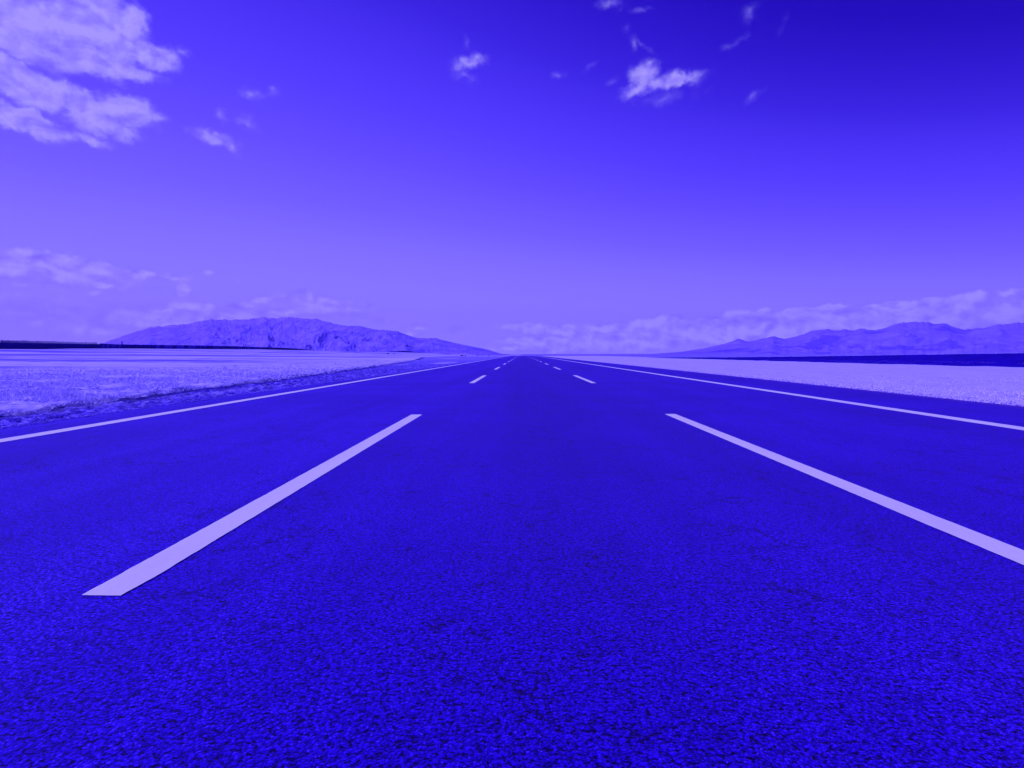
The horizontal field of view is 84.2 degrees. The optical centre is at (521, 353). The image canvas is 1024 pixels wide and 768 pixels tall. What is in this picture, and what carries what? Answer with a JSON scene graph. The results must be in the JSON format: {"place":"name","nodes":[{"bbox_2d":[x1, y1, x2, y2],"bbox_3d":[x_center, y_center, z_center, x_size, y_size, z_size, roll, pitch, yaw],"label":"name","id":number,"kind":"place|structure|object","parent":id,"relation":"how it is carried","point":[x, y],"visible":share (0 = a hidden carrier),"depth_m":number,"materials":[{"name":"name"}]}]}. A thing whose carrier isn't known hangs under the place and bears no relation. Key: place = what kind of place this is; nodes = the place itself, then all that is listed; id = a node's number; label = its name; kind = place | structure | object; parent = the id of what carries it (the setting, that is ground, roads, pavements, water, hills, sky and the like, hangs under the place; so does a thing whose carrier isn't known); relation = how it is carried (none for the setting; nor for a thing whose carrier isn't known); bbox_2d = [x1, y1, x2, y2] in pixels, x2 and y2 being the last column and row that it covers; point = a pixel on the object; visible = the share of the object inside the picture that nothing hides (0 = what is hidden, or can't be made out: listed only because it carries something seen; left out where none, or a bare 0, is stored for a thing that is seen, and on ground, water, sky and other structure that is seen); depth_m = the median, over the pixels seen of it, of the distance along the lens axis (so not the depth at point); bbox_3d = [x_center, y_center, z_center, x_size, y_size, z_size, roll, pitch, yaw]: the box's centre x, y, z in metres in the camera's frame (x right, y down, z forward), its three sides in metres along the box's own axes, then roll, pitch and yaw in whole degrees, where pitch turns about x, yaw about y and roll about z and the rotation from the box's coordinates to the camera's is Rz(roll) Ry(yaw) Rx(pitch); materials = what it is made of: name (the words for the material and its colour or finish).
{"place":"outdoors","nodes":[
{"label":"outdoors","id":0,"kind":"place"},
{"bbox_2d":[0,367,351,416],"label":"grass","id":1,"kind":"structure","parent":0,"point":[45,393],"depth_m":17.18,"materials":[{"name":"beige plant"}]},
{"bbox_2d":[0,360,478,427],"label":"verge","id":2,"kind":"structure","parent":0,"point":[365,368],"depth_m":16.52,"materials":[{"name":"soil"}]},
{"bbox_2d":[103,317,509,354],"bbox_3d":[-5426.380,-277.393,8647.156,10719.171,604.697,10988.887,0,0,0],"label":"mountain","id":3,"kind":"structure","parent":0,"point":[301,333],"depth_m":6732.25,"materials":[{"name":"brown stone"}]},
{"bbox_2d":[254,347,421,352],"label":"earth ridge","id":4,"kind":"structure","parent":0,"point":[270,348],"depth_m":657.14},
{"bbox_2d":[0,356,1023,767],"bbox_3d":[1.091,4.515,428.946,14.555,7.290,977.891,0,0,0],"label":"road","id":5,"kind":"structure","parent":0,"point":[526,562],"depth_m":2.17,"materials":[{"name":"grey asphalt"}]},
{"bbox_2d":[0,358,494,441],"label":"edge line","id":6,"kind":"object","parent":5,"relation":"on","point":[71,428],"visible":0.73,"depth_m":7.98,"materials":[{"name":"paint"}]},
{"bbox_2d":[82,414,420,594],"bbox_3d":[-1.505,0.866,5.070,0.160,0.001,6.077,0,0,0],"label":"lane marking","id":7,"kind":"object","parent":5,"relation":"on","point":[145,570],"visible":1,"depth_m":2.79,"materials":[{"name":"paint"}]},
{"bbox_2d":[470,375,486,382],"bbox_3d":[-1.505,0.866,19.900,0.159,0.001,6.076,0,0,0],"label":"lane marking","id":8,"kind":"object","parent":5,"relation":"on","point":[477,379],"visible":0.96,"depth_m":19.24,"materials":[{"name":"paint"}]},
{"bbox_2d":[0,362,1023,428],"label":"gravel","id":9,"kind":"structure","parent":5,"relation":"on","point":[344,380],"depth_m":10.98,"materials":[{"name":"grey gravel"}]},
{"bbox_2d":[573,375,594,382],"bbox_3d":[2.136,0.866,19.930,0.160,0.001,6.181,0,0,0],"label":"lane marking","id":10,"kind":"object","parent":5,"relation":"on","point":[583,379],"visible":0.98,"depth_m":19.24,"materials":[{"name":"paint"}]},
{"bbox_2d":[538,356,1023,429],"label":"edge line","id":11,"kind":"object","parent":5,"relation":"on","point":[960,419],"visible":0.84,"depth_m":9.34,"materials":[{"name":"paint"}]},
{"bbox_2d":[666,414,1023,564],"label":"lane marking","id":12,"kind":"object","parent":5,"relation":"on","point":[1013,553],"visible":1,"depth_m":3.26,"materials":[{"name":"paint"}]},
{"bbox_2d":[0,349,1023,405],"bbox_3d":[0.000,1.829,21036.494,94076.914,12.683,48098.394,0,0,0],"label":"ground","id":13,"kind":"structure","parent":0,"point":[51,359],"depth_m":47.31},
{"bbox_2d":[0,340,97,348],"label":"wall","id":14,"kind":"structure","parent":13,"relation":"on","point":[8,344],"depth_m":298.82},
{"bbox_2d":[98,343,261,348],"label":"wall","id":15,"kind":"structure","parent":13,"relation":"on","point":[115,346],"depth_m":406.64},
{"bbox_2d":[757,359,1023,366],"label":"grass","id":16,"kind":"structure","parent":13,"relation":"on","point":[858,361],"depth_m":51.34,"materials":[{"name":"plant"}]},
{"bbox_2d":[0,0,1023,353],"label":"sky","id":17,"kind":"structure","parent":0,"point":[499,176],"materials":[{"name":"blue"}]},
{"bbox_2d":[646,353,1023,366],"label":"embankment","id":18,"kind":"structure","parent":0,"point":[1008,359],"depth_m":48.32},
{"bbox_2d":[659,322,1023,353],"bbox_3d":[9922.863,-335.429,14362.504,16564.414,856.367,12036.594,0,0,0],"label":"mountain","id":19,"kind":"structure","parent":0,"point":[917,338],"depth_m":11753.72,"materials":[{"name":"stone"}]},
{"bbox_2d":[739,374,1023,405],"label":"grass","id":20,"kind":"structure","parent":0,"point":[991,393],"depth_m":13.43,"materials":[{"name":"beige plant"}]},
{"bbox_2d":[766,353,996,356],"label":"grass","id":21,"kind":"structure","parent":0,"point":[863,355],"depth_m":60.49,"materials":[{"name":"plant"}]}
]}

